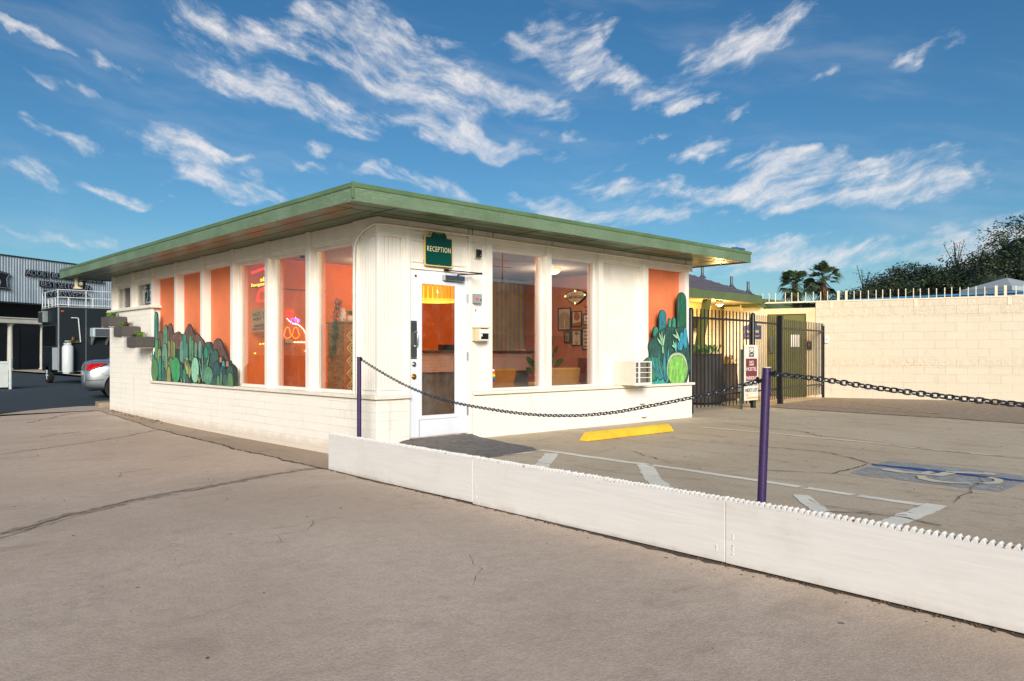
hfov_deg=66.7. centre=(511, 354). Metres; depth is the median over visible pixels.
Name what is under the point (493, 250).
window
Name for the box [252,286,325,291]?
wall rail
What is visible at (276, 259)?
window
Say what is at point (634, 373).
window air conditioner
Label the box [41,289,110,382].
food trailer
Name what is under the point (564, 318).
picture frame
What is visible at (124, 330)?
wall planter
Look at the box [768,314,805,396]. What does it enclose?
door
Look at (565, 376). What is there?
armchair
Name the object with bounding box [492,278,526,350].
vertical blind
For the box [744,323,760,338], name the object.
rooms sign
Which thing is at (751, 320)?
iron fence
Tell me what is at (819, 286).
fan palm
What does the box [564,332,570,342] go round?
picture frame
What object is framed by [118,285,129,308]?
window
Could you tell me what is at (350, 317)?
potted succulent
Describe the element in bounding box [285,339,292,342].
wall plate
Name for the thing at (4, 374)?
white gate panel
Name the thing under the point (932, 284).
broadleaf tree
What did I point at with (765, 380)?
chain post
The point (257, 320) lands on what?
chapel poster
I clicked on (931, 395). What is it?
chain
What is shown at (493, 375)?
rainbow sticker
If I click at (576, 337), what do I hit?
picture frame
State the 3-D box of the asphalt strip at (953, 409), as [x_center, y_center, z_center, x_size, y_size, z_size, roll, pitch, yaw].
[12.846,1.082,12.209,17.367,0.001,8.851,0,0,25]
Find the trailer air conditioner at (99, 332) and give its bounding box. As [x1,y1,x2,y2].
[90,328,109,344]
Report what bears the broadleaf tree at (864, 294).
on the parking lot
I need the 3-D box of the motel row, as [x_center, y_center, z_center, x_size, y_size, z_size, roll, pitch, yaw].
[3.119,-0.839,21.639,10.800,4.250,7.040,0,0,-43]
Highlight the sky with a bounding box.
[0,0,1023,302]
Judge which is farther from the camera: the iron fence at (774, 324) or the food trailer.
the food trailer
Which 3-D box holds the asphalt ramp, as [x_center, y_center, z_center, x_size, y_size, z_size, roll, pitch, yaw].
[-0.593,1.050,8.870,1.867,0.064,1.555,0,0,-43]
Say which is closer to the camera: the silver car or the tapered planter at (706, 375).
the tapered planter at (706, 375)
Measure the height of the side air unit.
0.460 m
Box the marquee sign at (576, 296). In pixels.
[565,289,586,304]
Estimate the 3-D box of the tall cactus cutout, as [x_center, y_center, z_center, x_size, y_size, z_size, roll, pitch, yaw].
[2.525,-0.285,12.839,1.472,1.534,0.045,0,0,-43]
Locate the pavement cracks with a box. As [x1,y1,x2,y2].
[0,407,1023,583]
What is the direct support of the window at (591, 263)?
in the reception building at (360, 246)
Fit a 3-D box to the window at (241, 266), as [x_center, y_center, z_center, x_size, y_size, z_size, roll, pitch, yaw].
[-3.796,-0.450,11.538,0.060,1.868,1.056,0,0,-43]
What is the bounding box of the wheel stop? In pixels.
[580,424,673,440]
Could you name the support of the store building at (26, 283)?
on the street
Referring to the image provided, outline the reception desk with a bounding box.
[422,350,535,415]
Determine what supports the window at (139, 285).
in the reception building at (360, 246)
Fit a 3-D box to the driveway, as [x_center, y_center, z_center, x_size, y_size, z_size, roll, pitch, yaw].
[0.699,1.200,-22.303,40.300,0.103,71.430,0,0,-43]
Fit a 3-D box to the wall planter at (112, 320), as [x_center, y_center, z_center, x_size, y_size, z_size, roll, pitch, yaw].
[-7.883,-0.627,15.419,0.335,0.420,0.538,0,0,-43]
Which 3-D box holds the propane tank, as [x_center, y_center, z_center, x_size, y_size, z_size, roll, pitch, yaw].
[-17.383,0.123,30.564,0.542,1.306,0.410,0,0,-43]
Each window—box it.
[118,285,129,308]
[137,281,150,306]
[239,259,264,387]
[274,251,304,389]
[316,242,352,393]
[492,249,541,389]
[552,256,593,387]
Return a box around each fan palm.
[777,270,814,305]
[801,260,842,300]
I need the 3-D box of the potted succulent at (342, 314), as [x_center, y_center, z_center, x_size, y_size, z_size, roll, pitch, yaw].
[-2.293,-0.319,10.158,0.252,0.827,0.211,0,0,-43]
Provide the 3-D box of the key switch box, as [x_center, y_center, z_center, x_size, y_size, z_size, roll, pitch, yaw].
[-0.449,-0.719,10.059,0.118,0.120,0.074,0,0,-43]
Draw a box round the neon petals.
[283,327,299,338]
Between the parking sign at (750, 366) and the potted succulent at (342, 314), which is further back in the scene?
the parking sign at (750, 366)
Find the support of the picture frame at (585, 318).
attached to the reception building at (360, 246)
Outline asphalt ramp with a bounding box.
[399,434,535,457]
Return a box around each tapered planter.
[694,344,725,404]
[723,355,738,400]
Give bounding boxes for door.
[0,327,18,368]
[410,269,482,437]
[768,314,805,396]
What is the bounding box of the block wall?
[724,285,1023,401]
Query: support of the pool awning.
on the parking lot
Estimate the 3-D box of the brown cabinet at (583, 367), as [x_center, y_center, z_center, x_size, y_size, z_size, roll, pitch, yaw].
[1.704,0.550,14.068,0.540,0.969,0.900,0,0,-43]
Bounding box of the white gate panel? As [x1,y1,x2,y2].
[0,359,11,388]
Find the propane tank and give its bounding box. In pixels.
[62,341,75,373]
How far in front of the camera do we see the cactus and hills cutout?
13.00 m
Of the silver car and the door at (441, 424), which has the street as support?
the silver car
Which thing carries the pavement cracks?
on the driveway
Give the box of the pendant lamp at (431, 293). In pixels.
[422,284,453,302]
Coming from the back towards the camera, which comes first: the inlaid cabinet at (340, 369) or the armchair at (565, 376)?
the armchair at (565, 376)
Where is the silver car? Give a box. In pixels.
[81,358,109,396]
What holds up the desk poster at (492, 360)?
attached to the reception desk
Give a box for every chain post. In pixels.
[357,356,362,436]
[754,367,777,502]
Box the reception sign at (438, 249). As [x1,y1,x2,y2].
[423,229,452,267]
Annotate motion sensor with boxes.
[474,249,481,258]
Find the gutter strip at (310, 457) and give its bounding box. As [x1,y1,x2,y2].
[99,410,328,468]
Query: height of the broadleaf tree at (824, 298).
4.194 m
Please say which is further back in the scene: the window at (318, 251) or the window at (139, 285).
the window at (139, 285)
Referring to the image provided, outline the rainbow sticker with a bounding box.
[492,369,494,380]
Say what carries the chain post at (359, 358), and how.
on the parking lot
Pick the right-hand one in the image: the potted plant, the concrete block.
the potted plant
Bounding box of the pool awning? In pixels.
[800,291,1023,307]
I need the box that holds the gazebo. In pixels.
[954,274,1023,298]
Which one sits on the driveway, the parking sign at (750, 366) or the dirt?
the dirt
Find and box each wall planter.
[101,312,126,327]
[114,322,139,337]
[127,331,154,357]
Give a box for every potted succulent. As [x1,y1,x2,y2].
[328,298,345,359]
[346,310,352,320]
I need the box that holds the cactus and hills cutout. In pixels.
[151,312,237,385]
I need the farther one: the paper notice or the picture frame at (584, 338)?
the picture frame at (584, 338)
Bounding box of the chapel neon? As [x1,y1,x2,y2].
[251,267,264,301]
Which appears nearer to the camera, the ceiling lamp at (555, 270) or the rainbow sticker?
the rainbow sticker
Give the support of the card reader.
attached to the reception building at (360, 246)
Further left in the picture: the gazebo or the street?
the street
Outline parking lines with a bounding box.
[510,399,1023,526]
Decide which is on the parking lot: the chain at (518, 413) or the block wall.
the block wall
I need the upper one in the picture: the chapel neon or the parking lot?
the chapel neon
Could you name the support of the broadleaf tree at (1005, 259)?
on the parking lot
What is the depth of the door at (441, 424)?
9.66 m
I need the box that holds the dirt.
[329,469,1023,636]
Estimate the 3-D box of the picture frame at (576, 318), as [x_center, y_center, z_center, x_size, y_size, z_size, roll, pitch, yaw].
[1.246,-0.677,14.970,0.024,0.308,0.260,0,0,-43]
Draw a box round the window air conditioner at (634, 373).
[614,361,651,385]
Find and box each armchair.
[492,369,515,387]
[528,368,580,385]
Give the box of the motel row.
[689,267,815,355]
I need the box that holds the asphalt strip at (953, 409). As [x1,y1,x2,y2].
[759,398,1023,422]
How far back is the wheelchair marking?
6.94 m
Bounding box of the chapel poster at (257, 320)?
[251,309,264,331]
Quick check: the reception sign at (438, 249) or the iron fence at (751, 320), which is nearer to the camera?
the reception sign at (438, 249)
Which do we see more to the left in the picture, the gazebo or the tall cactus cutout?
the tall cactus cutout
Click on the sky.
(874, 136)
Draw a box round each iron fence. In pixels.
[689,308,754,413]
[755,315,777,399]
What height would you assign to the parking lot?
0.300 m
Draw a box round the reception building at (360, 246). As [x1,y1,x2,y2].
[59,181,751,453]
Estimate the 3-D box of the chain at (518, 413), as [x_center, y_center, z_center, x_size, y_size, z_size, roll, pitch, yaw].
[-0.090,0.273,6.597,0.028,0.454,5.062,0,0,-39]
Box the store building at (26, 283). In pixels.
[0,254,110,372]
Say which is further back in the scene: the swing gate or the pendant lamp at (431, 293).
the swing gate
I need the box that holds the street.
[0,372,113,420]
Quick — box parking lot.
[12,369,1023,547]
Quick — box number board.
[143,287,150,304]
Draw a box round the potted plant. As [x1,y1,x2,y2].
[526,339,563,379]
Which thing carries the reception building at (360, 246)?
on the parking lot
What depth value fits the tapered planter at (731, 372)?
18.00 m
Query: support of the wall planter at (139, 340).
attached to the reception building at (360, 246)
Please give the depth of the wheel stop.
10.19 m
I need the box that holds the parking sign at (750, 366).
[740,345,757,408]
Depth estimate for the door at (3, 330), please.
55.60 m
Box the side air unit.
[38,311,47,322]
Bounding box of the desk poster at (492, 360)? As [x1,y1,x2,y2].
[492,353,493,367]
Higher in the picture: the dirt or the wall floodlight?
the wall floodlight
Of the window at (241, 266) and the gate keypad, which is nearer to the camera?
the window at (241, 266)
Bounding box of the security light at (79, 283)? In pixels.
[73,277,84,288]
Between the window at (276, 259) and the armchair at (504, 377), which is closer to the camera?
the window at (276, 259)
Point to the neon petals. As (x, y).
(292, 333)
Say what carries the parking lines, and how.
on the parking lot
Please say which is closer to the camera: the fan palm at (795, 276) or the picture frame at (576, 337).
the picture frame at (576, 337)
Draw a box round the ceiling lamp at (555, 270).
[552,268,559,273]
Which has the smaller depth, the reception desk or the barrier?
the barrier
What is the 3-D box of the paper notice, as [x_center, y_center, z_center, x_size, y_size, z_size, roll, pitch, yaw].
[-0.461,-0.479,10.093,0.148,0.250,0.005,0,0,-43]
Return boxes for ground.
[27,372,80,376]
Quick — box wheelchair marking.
[850,460,1023,491]
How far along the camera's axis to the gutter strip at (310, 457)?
10.86 m
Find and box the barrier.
[329,432,1023,633]
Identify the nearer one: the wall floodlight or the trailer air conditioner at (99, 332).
the wall floodlight
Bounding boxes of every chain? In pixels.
[360,359,761,416]
[770,371,1023,407]
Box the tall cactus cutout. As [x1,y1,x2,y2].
[644,292,689,383]
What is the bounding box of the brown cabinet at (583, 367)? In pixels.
[578,358,587,383]
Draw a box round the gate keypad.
[807,338,810,348]
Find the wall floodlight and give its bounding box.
[716,300,723,305]
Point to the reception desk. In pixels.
(437, 373)
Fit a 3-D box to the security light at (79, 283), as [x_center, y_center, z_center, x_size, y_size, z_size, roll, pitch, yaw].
[-8.941,-1.478,16.084,0.162,0.248,0.301,0,0,-43]
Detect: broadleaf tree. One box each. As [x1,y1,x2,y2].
[803,295,835,307]
[828,265,912,301]
[854,261,948,294]
[884,239,991,299]
[938,213,1023,294]
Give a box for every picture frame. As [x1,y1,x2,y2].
[558,308,570,329]
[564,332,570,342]
[571,311,581,326]
[571,329,581,345]
[582,328,587,349]
[583,307,587,324]
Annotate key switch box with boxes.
[472,294,481,303]
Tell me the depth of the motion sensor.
10.04 m
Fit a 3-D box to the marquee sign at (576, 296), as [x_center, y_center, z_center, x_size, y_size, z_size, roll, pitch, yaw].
[1.225,-1.101,14.956,0.072,0.295,0.548,0,0,-43]
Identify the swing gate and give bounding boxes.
[777,315,824,403]
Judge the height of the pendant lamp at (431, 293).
0.672 m
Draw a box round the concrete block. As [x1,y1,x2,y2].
[95,401,109,407]
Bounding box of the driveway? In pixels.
[0,406,1023,680]
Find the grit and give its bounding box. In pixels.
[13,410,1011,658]
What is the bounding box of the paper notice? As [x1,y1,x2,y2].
[472,307,480,326]
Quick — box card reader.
[472,327,489,340]
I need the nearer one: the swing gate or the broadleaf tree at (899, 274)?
the swing gate
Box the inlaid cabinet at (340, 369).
[326,321,352,389]

